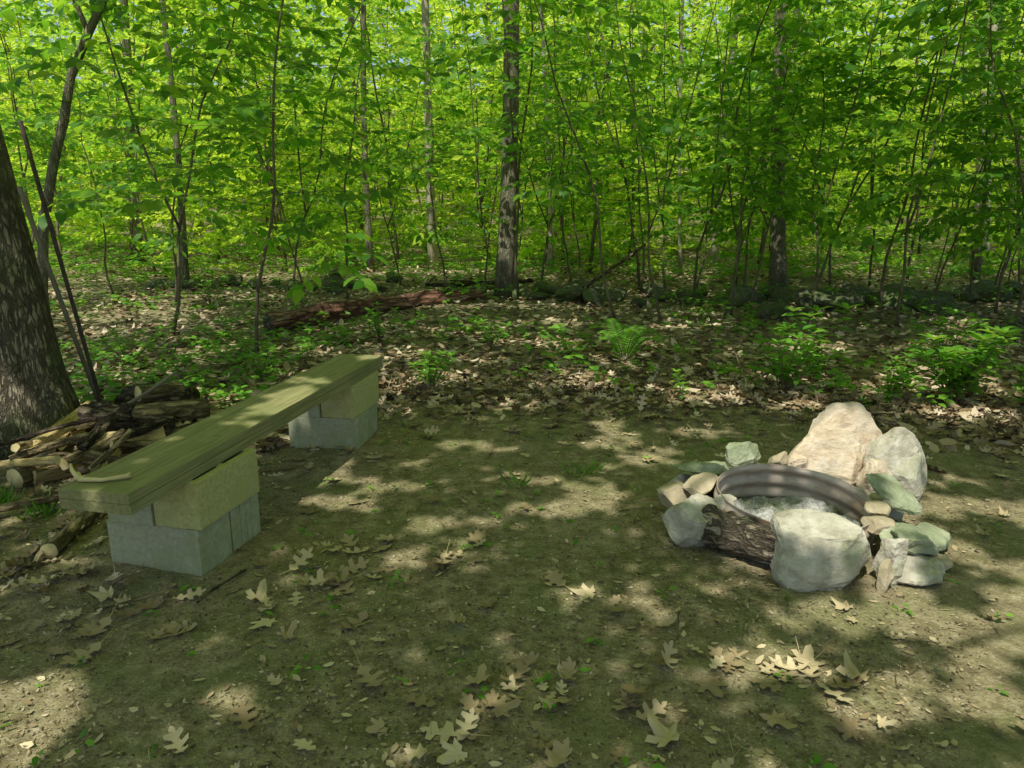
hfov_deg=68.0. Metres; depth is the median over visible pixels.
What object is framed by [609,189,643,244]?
shrub
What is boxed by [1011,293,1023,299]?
field stone
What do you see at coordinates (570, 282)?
field stone
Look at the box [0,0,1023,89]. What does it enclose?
sky
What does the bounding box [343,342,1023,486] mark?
clearing edge leaves
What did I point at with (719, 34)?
understory tree
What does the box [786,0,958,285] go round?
sapling
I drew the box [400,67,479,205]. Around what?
understory tree
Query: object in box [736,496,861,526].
ash pile
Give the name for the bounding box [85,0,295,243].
understory tree
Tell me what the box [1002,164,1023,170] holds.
sapling
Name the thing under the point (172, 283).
field stone
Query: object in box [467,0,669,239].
understory tree
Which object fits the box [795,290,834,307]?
field stone
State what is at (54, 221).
shrub
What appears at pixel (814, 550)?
ring stone
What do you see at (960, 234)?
understory tree
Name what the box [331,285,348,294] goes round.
field stone
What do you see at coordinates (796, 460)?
ring stone
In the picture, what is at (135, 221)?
forest tree
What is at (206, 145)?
understory tree
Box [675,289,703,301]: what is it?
field stone
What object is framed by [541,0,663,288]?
sapling
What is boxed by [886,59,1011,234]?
understory tree
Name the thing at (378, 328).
leafy plant
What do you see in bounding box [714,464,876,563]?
fire ring
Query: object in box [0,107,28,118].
sapling
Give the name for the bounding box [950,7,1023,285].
sapling
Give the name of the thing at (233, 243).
shrub
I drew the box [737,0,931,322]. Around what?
sapling
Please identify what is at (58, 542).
firewood log
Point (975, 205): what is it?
forest tree
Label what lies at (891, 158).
sapling
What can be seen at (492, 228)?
shrub
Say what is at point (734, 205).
shrub
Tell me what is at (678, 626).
stick
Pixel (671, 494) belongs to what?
ring stone
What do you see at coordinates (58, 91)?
understory tree
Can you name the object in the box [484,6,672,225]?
understory tree
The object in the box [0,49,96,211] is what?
understory tree
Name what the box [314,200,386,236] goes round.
shrub
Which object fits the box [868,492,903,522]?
ring stone
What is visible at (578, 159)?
understory tree
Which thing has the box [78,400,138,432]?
firewood log
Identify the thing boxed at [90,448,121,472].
split firewood
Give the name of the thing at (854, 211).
shrub
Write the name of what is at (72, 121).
understory tree
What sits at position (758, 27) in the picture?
sapling
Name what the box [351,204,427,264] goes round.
shrub
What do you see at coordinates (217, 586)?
stick
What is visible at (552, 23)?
forest tree
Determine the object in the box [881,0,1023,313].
sapling
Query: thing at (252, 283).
field stone
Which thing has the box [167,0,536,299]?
sapling
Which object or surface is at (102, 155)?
understory tree
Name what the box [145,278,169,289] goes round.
field stone
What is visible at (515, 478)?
grass tuft
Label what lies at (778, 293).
field stone
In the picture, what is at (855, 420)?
ring stone
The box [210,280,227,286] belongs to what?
field stone
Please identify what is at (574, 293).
field stone
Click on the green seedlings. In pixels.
(188, 381)
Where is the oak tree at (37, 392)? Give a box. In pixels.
[0,124,80,459]
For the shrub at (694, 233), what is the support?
on the ground
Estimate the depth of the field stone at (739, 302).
9.93 m
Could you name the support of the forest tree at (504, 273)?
on the ground
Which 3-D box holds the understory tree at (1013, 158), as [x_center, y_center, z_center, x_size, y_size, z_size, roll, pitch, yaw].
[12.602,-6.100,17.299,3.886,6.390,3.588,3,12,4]
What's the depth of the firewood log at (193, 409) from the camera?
4.36 m
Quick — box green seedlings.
[59,326,337,407]
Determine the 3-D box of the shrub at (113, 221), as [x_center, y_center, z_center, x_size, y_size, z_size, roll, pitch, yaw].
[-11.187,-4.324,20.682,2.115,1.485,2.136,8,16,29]
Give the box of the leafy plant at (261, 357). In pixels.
[211,329,313,381]
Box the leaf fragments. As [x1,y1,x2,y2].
[0,401,1021,767]
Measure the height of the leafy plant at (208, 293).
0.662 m
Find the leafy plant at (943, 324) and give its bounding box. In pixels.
[907,309,986,359]
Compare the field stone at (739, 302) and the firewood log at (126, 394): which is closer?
the firewood log at (126, 394)
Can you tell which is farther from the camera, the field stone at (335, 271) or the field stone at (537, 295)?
the field stone at (335, 271)
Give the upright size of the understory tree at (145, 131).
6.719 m
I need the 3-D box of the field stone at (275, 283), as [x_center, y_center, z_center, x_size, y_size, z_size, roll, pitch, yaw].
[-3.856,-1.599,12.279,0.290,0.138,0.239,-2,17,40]
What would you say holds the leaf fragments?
on the ground
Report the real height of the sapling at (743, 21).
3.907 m
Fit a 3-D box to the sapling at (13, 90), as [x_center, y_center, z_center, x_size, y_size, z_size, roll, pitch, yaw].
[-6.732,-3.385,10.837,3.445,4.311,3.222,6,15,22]
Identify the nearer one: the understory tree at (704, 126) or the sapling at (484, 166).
the sapling at (484, 166)
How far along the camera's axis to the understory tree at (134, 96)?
17.31 m
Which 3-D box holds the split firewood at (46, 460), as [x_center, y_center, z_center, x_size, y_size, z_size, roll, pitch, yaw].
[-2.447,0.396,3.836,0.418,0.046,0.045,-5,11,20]
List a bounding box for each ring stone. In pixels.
[657,482,690,508]
[662,493,718,546]
[666,472,693,483]
[674,461,726,475]
[683,472,717,494]
[693,461,728,492]
[714,494,736,509]
[725,441,760,468]
[767,451,787,464]
[769,509,870,591]
[787,425,863,484]
[788,454,808,468]
[808,401,882,486]
[855,458,892,494]
[860,516,894,534]
[863,427,926,500]
[864,499,890,516]
[865,473,922,514]
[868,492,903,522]
[871,538,908,586]
[876,559,893,592]
[879,522,938,555]
[890,525,932,548]
[897,554,944,585]
[915,522,950,551]
[927,553,952,570]
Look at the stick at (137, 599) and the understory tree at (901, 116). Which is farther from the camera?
the understory tree at (901, 116)
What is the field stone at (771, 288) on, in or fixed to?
on the ground
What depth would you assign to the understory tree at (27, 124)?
30.75 m
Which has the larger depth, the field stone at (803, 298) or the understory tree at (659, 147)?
the understory tree at (659, 147)
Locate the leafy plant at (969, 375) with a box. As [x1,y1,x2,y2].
[904,326,1023,402]
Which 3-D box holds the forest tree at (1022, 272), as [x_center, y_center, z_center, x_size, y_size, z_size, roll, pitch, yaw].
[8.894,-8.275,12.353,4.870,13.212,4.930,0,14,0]
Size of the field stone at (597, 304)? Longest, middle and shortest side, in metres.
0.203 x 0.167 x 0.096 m
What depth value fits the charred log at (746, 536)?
3.07 m
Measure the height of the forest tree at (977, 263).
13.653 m
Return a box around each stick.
[0,416,96,446]
[0,494,59,512]
[69,463,130,481]
[88,429,132,469]
[94,586,178,610]
[127,371,177,403]
[196,569,246,602]
[676,611,678,641]
[723,326,754,403]
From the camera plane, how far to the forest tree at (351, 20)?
24.57 m
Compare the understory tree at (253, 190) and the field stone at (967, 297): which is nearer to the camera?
the field stone at (967, 297)
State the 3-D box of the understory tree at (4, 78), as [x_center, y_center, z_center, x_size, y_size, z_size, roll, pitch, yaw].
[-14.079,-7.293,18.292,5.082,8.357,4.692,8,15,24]
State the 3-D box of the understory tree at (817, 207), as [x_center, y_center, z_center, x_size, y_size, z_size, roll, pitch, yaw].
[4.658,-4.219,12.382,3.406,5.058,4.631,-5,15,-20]
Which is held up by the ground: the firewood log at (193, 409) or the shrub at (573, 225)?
the shrub at (573, 225)
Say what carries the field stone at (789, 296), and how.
on the ground
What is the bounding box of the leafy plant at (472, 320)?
[466,317,514,348]
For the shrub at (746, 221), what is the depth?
17.07 m
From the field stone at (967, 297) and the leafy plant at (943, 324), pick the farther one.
the field stone at (967, 297)
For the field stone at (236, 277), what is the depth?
12.46 m
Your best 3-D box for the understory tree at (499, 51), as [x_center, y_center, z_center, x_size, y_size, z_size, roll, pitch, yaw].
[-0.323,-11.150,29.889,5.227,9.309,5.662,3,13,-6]
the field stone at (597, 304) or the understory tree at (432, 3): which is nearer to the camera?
the field stone at (597, 304)
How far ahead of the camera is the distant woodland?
37.99 m
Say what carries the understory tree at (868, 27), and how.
on the ground
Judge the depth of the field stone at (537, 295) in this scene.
10.37 m
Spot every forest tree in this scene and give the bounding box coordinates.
[119,0,145,263]
[131,0,204,235]
[159,0,189,280]
[342,1,399,229]
[361,0,374,271]
[421,0,438,270]
[446,2,503,229]
[487,0,578,154]
[493,0,604,221]
[494,0,518,298]
[539,6,553,269]
[617,0,725,218]
[622,0,701,231]
[678,0,683,275]
[707,1,740,268]
[738,0,833,53]
[769,2,787,288]
[785,9,798,256]
[968,1,997,275]
[973,7,1005,280]
[996,84,1023,249]
[1021,247,1023,277]
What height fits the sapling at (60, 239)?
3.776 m
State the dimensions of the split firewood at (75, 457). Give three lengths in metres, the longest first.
0.357 x 0.109 x 0.089 m
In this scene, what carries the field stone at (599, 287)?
on the ground
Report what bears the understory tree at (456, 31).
on the ground
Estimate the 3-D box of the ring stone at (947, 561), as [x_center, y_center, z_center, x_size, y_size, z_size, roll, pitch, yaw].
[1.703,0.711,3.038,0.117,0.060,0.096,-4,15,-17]
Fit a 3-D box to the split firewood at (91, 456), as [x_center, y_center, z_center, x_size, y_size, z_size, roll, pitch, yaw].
[-2.123,0.398,3.945,0.278,0.095,0.092,11,15,6]
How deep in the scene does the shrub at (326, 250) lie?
14.15 m
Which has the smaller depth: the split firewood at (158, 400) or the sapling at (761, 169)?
the split firewood at (158, 400)
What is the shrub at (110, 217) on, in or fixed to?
on the ground
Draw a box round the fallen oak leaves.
[0,400,1023,767]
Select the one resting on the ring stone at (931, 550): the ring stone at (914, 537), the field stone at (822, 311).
the ring stone at (914, 537)
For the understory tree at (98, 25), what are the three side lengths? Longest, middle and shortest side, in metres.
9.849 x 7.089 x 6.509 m
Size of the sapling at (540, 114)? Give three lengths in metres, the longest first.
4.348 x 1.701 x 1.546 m
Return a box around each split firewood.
[0,455,60,467]
[9,433,87,460]
[11,440,52,451]
[24,426,74,449]
[32,449,139,485]
[36,400,90,456]
[58,431,87,449]
[59,428,124,469]
[70,421,96,434]
[76,426,165,449]
[76,449,122,464]
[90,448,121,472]
[110,440,157,448]
[154,399,164,402]
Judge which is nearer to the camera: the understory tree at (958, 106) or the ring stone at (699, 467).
the ring stone at (699, 467)
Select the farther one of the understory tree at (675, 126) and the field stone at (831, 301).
the understory tree at (675, 126)
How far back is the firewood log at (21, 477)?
3.86 m
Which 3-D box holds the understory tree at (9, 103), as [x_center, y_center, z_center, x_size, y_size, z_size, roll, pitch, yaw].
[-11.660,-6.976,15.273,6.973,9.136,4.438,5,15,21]
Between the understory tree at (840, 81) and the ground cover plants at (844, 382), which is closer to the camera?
the ground cover plants at (844, 382)
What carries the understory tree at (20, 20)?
on the ground
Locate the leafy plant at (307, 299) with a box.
[268,268,334,309]
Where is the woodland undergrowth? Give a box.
[30,218,1017,287]
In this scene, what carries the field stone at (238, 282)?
on the ground
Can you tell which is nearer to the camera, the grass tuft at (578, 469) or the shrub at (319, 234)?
the grass tuft at (578, 469)
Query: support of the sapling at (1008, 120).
on the ground
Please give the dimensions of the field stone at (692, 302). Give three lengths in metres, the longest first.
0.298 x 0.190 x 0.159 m
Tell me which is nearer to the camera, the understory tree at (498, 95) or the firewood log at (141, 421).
the firewood log at (141, 421)
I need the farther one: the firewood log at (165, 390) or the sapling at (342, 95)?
the sapling at (342, 95)
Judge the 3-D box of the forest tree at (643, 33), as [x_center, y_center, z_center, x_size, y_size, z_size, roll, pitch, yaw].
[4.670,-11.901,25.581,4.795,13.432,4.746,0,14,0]
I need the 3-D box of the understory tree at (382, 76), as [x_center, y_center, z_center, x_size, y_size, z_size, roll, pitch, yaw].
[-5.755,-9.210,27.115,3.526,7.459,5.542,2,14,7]
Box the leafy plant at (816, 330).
[768,302,860,381]
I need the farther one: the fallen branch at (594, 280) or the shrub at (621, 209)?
the shrub at (621, 209)
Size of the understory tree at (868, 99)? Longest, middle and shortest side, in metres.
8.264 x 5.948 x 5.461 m
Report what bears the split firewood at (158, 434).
on the firewood log at (168, 432)
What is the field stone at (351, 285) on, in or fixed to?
on the ground
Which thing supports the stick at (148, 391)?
on the firewood log at (101, 411)
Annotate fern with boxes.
[596,318,658,360]
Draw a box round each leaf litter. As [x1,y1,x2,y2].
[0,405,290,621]
[34,242,1023,453]
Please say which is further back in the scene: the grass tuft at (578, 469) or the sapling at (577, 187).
the sapling at (577, 187)
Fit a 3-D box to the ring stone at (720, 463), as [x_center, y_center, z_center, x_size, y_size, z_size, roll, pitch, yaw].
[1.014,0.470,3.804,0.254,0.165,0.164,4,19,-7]
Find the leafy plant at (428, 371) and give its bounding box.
[408,350,458,389]
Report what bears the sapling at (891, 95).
on the ground
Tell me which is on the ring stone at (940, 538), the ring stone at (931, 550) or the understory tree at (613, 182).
the ring stone at (931, 550)
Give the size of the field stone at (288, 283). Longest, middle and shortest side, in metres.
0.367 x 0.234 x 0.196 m
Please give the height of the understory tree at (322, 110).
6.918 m
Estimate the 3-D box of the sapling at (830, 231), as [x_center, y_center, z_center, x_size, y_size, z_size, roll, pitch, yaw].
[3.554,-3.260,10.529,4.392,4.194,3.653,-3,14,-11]
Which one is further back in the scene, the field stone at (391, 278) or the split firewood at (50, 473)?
the field stone at (391, 278)
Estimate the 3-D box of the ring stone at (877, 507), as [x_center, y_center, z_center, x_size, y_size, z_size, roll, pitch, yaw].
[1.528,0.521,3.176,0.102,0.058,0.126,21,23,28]
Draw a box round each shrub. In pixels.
[29,200,88,237]
[30,217,84,245]
[59,204,126,242]
[62,200,152,247]
[79,198,128,229]
[129,176,256,275]
[153,218,197,244]
[193,209,242,258]
[201,219,262,260]
[216,213,254,241]
[229,196,294,246]
[229,198,265,240]
[270,187,328,251]
[283,185,333,246]
[285,202,391,274]
[307,229,350,263]
[309,224,353,255]
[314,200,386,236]
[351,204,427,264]
[371,212,390,245]
[407,216,458,263]
[436,217,491,276]
[466,213,532,262]
[478,197,585,266]
[521,213,563,259]
[544,201,604,239]
[570,215,607,247]
[574,181,685,275]
[576,206,615,255]
[583,210,655,242]
[592,192,656,247]
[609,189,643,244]
[639,179,709,253]
[644,191,703,253]
[646,201,696,243]
[684,173,768,247]
[707,192,747,234]
[707,217,746,251]
[727,168,851,260]
[754,181,845,264]
[786,204,853,264]
[792,192,868,243]
[807,180,895,249]
[830,180,867,231]
[849,182,947,272]
[925,179,1022,246]
[929,213,971,245]
[952,195,1023,280]
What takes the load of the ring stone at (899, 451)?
on the ground
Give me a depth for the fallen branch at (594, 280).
10.93 m
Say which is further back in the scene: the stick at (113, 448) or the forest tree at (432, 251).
the forest tree at (432, 251)
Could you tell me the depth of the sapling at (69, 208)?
6.09 m
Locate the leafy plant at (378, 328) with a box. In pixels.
[358,301,399,342]
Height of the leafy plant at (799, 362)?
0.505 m
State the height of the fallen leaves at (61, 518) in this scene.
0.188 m
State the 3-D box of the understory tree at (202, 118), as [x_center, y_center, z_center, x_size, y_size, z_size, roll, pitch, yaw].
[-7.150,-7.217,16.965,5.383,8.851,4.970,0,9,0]
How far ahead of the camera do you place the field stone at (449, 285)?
11.27 m
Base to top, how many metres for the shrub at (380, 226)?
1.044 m
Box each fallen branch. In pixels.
[425,283,493,289]
[450,278,533,284]
[582,244,645,288]
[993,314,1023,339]
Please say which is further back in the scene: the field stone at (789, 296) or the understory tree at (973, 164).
the understory tree at (973, 164)
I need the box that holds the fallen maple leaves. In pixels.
[0,404,1009,767]
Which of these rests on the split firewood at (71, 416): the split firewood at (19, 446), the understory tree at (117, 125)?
the split firewood at (19, 446)
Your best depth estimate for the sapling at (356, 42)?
10.09 m
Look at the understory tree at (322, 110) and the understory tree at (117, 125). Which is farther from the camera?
the understory tree at (322, 110)
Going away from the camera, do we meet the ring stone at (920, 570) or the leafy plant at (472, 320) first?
the ring stone at (920, 570)
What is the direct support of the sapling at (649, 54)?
on the ground
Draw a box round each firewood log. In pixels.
[6,446,76,487]
[40,511,99,558]
[76,403,121,450]
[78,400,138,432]
[114,385,199,404]
[124,411,179,439]
[132,398,210,422]
[133,415,175,427]
[134,382,184,401]
[140,419,202,448]
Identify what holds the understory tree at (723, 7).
on the ground
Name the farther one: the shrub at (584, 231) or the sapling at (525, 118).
the shrub at (584, 231)
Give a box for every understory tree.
[0,0,76,187]
[0,0,184,262]
[0,0,242,276]
[0,8,124,228]
[0,16,130,261]
[0,28,71,165]
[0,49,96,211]
[0,68,56,214]
[0,76,59,214]
[4,16,129,226]
[6,52,116,235]
[7,103,92,199]
[10,0,270,266]
[20,0,236,237]
[24,8,164,250]
[27,12,239,235]
[37,3,185,217]
[58,0,318,258]
[69,70,114,189]
[74,12,176,231]
[82,33,185,231]
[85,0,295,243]
[91,0,366,269]
[125,20,318,234]
[141,9,327,213]
[147,0,328,241]
[150,0,373,255]
[154,0,342,212]
[155,0,353,226]
[156,59,258,206]
[182,21,335,250]
[186,21,334,238]
[208,13,348,214]
[209,1,360,221]
[229,1,371,190]
[235,16,498,266]
[254,0,421,233]
[270,0,472,232]
[277,36,381,209]
[278,0,487,247]
[281,19,394,233]
[301,10,393,205]
[302,0,482,227]
[308,0,489,252]
[319,0,422,221]
[330,0,539,249]
[356,0,614,264]
[357,0,540,230]
[367,0,584,258]
[380,60,486,226]
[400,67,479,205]
[403,0,524,218]
[435,50,553,238]
[439,0,652,239]
[439,0,707,260]
[443,0,770,272]
[446,0,533,196]
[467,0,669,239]
[481,0,707,224]
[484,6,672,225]
[491,0,581,188]
[500,4,661,245]
[519,0,802,263]
[532,2,654,183]
[532,74,616,227]
[538,4,716,248]
[545,11,681,207]
[561,92,649,225]
[593,0,771,253]
[594,18,711,222]
[625,68,703,215]
[628,57,724,202]
[647,1,800,232]
[658,55,759,202]
[666,0,928,263]
[680,0,897,253]
[688,0,852,228]
[689,5,878,250]
[739,1,870,205]
[739,11,850,225]
[745,6,914,263]
[748,65,918,229]
[773,0,938,239]
[793,0,1023,278]
[794,25,897,193]
[799,8,926,211]
[801,0,1023,265]
[803,0,999,249]
[831,24,995,245]
[838,30,960,209]
[839,26,974,229]
[842,0,1023,253]
[846,96,919,192]
[851,74,948,233]
[869,3,1010,215]
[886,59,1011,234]
[924,102,1015,216]
[928,8,1023,214]
[950,147,1023,241]
[951,9,1022,187]
[978,16,1021,230]
[992,30,1023,174]
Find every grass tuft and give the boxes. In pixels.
[0,479,24,503]
[13,487,65,520]
[498,465,532,487]
[557,456,606,477]
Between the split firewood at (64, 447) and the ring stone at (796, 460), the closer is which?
the ring stone at (796, 460)
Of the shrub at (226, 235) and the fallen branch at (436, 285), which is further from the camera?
the shrub at (226, 235)
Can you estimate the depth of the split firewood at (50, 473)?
3.94 m
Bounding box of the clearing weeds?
[1,408,1014,767]
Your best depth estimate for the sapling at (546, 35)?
7.81 m
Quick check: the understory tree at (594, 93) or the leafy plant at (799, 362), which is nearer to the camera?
the leafy plant at (799, 362)
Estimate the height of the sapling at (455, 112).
3.780 m
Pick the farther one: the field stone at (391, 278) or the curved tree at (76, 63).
the field stone at (391, 278)
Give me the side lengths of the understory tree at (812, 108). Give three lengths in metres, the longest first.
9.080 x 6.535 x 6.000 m
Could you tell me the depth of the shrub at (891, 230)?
14.26 m
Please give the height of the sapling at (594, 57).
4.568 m
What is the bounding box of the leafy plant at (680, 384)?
[670,368,691,401]
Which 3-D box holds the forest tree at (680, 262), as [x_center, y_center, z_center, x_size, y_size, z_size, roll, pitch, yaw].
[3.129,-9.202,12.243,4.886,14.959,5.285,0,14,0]
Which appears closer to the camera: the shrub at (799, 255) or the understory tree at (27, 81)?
the shrub at (799, 255)
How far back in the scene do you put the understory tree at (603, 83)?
32.24 m
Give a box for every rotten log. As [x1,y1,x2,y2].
[516,364,547,370]
[568,339,645,350]
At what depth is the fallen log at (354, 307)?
8.82 m
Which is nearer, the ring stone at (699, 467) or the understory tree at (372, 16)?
the ring stone at (699, 467)
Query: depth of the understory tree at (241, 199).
22.91 m
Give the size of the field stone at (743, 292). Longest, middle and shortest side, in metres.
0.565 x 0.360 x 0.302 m
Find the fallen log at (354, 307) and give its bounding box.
[263,288,484,333]
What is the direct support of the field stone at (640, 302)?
on the ground
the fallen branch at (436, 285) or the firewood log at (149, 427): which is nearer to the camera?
the firewood log at (149, 427)
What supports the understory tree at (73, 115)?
on the ground
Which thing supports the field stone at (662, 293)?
on the ground
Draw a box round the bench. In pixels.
[58,354,381,575]
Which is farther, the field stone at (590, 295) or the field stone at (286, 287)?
the field stone at (286, 287)
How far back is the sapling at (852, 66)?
8.25 m
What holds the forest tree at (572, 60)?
on the ground
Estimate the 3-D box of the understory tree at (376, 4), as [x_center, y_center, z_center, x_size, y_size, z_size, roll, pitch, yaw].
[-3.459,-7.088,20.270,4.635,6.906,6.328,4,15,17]
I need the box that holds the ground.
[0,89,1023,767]
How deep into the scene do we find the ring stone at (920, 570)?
2.90 m
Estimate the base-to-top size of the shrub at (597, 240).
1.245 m
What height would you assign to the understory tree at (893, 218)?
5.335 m
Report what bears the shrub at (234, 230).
on the ground
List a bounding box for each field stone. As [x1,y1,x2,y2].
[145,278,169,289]
[168,280,174,287]
[181,279,204,289]
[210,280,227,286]
[219,274,242,281]
[229,279,241,285]
[239,284,252,290]
[246,278,262,288]
[250,281,264,288]
[264,280,280,287]
[277,285,290,291]
[286,279,300,286]
[321,278,335,289]
[328,269,340,276]
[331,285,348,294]
[334,279,344,288]
[347,280,355,287]
[376,285,386,291]
[386,274,401,282]
[444,284,458,290]
[470,285,486,296]
[512,285,529,298]
[528,292,548,299]
[532,281,551,294]
[549,285,571,293]
[555,287,583,300]
[558,298,575,302]
[565,280,576,284]
[572,278,595,287]
[583,288,604,303]
[588,302,603,306]
[590,283,610,291]
[603,287,627,301]
[631,297,646,307]
[641,283,664,297]
[651,290,674,300]
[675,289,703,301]
[676,299,685,304]
[687,295,699,304]
[696,289,707,297]
[712,296,728,305]
[717,298,744,308]
[728,284,766,304]
[754,301,790,319]
[757,285,781,298]
[769,287,791,301]
[779,288,809,303]
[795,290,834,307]
[804,307,824,316]
[818,290,835,294]
[821,296,854,309]
[831,292,864,305]
[836,283,872,299]
[841,291,866,297]
[864,290,902,309]
[884,283,899,289]
[891,286,914,295]
[895,292,913,308]
[900,295,939,311]
[919,290,953,301]
[921,302,961,317]
[938,292,953,295]
[952,279,994,296]
[960,292,979,302]
[979,286,1013,301]
[1003,281,1022,294]
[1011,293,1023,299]
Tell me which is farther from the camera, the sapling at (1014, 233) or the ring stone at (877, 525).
the sapling at (1014, 233)
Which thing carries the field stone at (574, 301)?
on the ground
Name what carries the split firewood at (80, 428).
on the split firewood at (64, 447)
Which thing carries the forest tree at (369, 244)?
on the ground
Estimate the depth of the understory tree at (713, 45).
18.35 m
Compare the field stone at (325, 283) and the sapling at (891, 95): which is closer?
the sapling at (891, 95)
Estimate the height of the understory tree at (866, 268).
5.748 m
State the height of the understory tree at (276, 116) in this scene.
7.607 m
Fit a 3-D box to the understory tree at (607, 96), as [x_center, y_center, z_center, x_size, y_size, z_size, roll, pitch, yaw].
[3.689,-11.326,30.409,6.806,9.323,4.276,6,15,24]
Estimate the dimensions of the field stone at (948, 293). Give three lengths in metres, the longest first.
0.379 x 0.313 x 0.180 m
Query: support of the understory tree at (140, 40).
on the ground
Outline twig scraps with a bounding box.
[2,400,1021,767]
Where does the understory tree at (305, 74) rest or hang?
on the ground
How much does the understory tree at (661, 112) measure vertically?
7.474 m
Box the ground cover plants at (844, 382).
[49,251,1023,408]
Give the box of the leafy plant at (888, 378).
[877,352,927,397]
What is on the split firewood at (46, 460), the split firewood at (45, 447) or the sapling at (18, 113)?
the split firewood at (45, 447)
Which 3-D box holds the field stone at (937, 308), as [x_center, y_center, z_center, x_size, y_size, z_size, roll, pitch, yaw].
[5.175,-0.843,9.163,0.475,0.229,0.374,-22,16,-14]
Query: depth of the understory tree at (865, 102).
22.45 m
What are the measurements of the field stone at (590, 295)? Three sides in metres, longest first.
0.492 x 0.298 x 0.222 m
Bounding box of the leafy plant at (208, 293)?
[162,257,243,307]
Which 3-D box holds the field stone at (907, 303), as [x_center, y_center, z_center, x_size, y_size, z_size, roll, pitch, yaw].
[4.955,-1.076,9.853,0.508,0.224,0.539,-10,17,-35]
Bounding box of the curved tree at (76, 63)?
[0,0,342,311]
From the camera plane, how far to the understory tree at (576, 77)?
21.00 m
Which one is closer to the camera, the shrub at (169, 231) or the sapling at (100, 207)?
the sapling at (100, 207)
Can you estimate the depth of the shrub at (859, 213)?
20.49 m
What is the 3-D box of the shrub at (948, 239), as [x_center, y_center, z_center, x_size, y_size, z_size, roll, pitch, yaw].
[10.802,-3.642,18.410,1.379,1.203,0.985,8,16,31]
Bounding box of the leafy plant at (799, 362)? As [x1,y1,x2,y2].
[748,330,836,393]
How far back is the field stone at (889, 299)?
9.58 m
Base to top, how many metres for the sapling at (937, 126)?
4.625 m
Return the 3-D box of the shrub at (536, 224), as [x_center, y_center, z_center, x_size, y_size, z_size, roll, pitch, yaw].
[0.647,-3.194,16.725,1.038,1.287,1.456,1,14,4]
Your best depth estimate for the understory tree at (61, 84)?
19.32 m
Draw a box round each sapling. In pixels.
[0,0,192,243]
[0,0,206,295]
[0,78,77,249]
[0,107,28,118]
[3,1,310,304]
[26,0,466,353]
[28,0,351,335]
[113,0,402,295]
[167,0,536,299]
[209,0,415,286]
[267,30,525,290]
[287,0,430,285]
[389,0,809,322]
[417,0,569,286]
[443,51,628,280]
[461,0,604,298]
[483,0,629,280]
[484,0,620,279]
[497,5,602,278]
[503,0,590,254]
[519,0,743,293]
[528,0,716,320]
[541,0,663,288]
[583,0,923,283]
[590,0,859,299]
[603,0,851,314]
[611,0,928,318]
[623,0,712,288]
[653,0,871,285]
[661,6,1011,286]
[662,0,775,288]
[709,0,921,309]
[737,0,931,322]
[770,0,1023,309]
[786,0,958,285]
[793,0,1023,325]
[794,0,1023,290]
[796,0,1023,326]
[848,9,1023,297]
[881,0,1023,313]
[918,115,1023,292]
[921,0,1018,284]
[931,12,1023,303]
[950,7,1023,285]
[968,114,1023,280]
[971,11,1023,282]
[980,30,1023,179]
[1002,136,1023,278]
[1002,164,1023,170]
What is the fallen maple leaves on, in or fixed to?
on the ground
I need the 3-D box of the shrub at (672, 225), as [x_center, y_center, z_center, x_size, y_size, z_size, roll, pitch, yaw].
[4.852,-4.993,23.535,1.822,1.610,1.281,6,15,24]
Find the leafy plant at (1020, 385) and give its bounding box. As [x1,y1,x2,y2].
[1010,364,1023,401]
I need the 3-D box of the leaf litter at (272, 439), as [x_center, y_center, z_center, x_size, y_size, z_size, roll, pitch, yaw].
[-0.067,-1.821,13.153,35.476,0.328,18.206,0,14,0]
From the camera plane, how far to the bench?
3.10 m
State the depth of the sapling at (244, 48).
7.66 m
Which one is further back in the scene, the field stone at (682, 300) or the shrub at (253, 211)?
the shrub at (253, 211)
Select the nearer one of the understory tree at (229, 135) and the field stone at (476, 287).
the field stone at (476, 287)
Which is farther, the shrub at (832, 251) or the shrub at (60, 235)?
the shrub at (60, 235)
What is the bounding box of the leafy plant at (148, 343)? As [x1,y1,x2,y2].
[84,325,171,364]
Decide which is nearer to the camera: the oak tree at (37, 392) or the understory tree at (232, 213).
the oak tree at (37, 392)
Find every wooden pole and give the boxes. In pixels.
[17,186,97,400]
[18,120,102,400]
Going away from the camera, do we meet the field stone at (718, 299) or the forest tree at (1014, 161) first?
the field stone at (718, 299)
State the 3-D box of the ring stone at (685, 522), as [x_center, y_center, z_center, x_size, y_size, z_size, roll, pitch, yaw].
[0.786,0.590,3.282,0.267,0.226,0.222,-3,24,-35]
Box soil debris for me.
[0,402,1023,767]
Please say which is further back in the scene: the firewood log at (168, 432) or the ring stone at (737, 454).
the firewood log at (168, 432)
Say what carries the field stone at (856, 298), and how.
on the ground
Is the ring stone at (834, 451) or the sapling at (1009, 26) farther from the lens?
the sapling at (1009, 26)
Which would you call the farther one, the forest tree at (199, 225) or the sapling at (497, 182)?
the forest tree at (199, 225)
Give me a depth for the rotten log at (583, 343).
7.35 m
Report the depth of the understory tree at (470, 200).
24.91 m
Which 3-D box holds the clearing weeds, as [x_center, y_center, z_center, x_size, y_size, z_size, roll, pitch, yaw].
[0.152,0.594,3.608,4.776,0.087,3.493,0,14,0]
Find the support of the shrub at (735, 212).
on the ground
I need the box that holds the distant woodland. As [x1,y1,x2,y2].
[0,0,1023,215]
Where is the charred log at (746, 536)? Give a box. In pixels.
[700,504,775,562]

